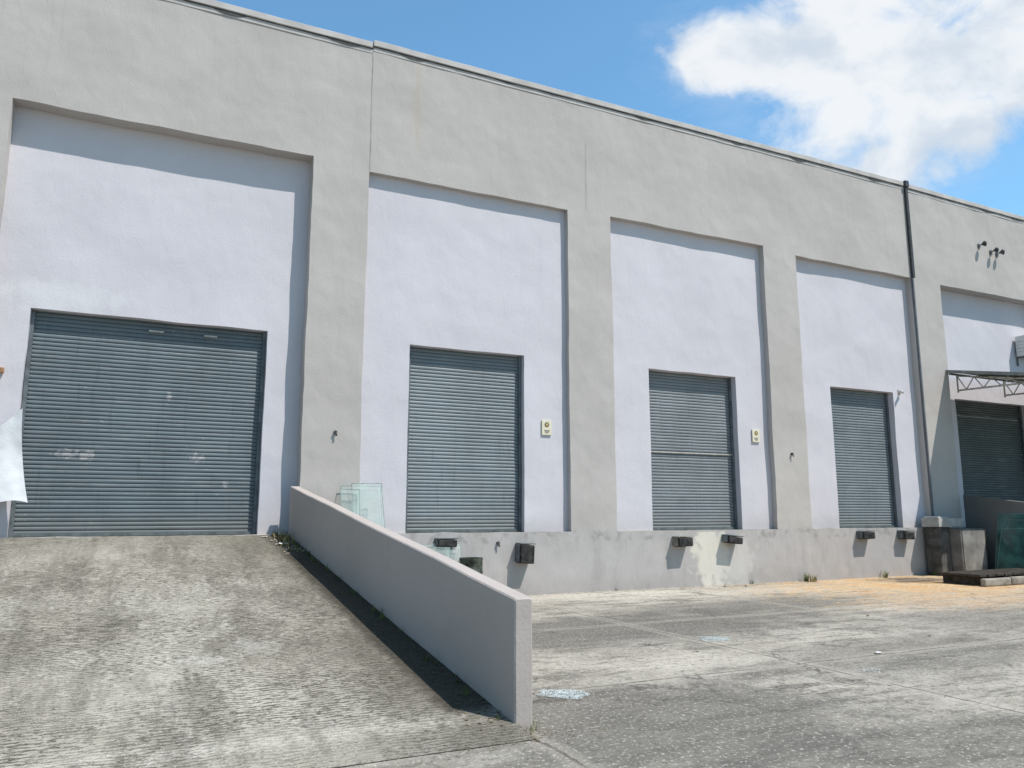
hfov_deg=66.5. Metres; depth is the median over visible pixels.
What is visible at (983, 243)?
floodlight
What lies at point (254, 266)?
warehouse
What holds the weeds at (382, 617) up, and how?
on the ground
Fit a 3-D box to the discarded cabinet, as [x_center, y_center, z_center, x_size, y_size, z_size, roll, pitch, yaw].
[11.926,4.414,20.599,1.000,1.180,0.640,5,-10,-26]
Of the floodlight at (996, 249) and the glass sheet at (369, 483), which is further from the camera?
the floodlight at (996, 249)
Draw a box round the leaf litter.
[273,535,934,761]
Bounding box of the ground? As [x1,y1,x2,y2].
[334,575,1023,767]
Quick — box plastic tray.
[921,517,963,526]
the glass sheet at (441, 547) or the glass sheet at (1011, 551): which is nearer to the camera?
the glass sheet at (441, 547)
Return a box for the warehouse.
[0,0,1023,594]
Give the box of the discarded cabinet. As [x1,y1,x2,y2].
[949,528,988,570]
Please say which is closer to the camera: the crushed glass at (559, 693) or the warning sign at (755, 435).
the crushed glass at (559, 693)
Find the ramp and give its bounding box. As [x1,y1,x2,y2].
[0,535,535,767]
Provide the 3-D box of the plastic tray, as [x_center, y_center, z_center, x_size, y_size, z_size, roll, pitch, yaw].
[11.393,3.645,20.655,0.980,0.265,0.500,5,-10,-26]
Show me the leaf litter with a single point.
(451, 676)
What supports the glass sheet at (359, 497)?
on the ground
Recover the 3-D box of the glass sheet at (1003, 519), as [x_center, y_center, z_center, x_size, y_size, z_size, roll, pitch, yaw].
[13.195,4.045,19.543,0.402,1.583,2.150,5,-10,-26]
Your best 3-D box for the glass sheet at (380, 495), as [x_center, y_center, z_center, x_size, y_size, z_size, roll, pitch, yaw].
[-2.643,2.848,13.839,0.740,2.083,0.552,5,-10,-26]
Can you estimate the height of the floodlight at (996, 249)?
0.186 m
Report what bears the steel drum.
on the ground
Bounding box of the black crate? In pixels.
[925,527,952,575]
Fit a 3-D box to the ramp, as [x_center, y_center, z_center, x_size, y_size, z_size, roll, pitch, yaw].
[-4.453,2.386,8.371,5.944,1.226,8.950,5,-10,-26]
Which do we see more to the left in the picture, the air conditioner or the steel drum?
the steel drum
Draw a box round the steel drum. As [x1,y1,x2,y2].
[459,557,482,573]
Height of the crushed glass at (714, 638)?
0.013 m
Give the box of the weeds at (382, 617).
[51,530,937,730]
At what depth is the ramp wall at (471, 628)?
7.39 m
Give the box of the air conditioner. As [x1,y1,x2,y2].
[1015,335,1023,365]
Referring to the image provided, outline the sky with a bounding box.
[216,0,1023,216]
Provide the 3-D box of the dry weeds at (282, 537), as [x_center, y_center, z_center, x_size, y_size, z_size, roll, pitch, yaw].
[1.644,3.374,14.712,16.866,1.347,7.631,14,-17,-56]
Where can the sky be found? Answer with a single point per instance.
(927, 94)
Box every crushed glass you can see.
[537,689,589,698]
[697,636,731,640]
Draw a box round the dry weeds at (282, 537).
[273,530,887,735]
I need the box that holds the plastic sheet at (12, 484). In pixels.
[0,408,27,502]
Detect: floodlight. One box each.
[977,241,986,247]
[989,247,998,254]
[995,249,1004,256]
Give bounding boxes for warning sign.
[541,420,551,434]
[752,429,759,441]
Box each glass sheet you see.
[341,486,382,526]
[346,489,359,514]
[351,483,384,527]
[427,547,450,557]
[995,513,1023,568]
[997,528,1023,568]
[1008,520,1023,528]
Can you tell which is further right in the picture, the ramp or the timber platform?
the timber platform
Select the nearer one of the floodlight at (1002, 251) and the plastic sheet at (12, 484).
the plastic sheet at (12, 484)
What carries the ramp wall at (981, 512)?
on the ground
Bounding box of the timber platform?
[939,568,1023,586]
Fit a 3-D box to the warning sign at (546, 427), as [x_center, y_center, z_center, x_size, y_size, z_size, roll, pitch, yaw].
[0.726,0.914,16.330,0.230,0.310,0.033,5,-10,-26]
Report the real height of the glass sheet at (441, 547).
1.008 m
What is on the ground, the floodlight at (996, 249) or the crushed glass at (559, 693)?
the crushed glass at (559, 693)
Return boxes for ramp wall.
[288,486,531,728]
[963,495,1023,568]

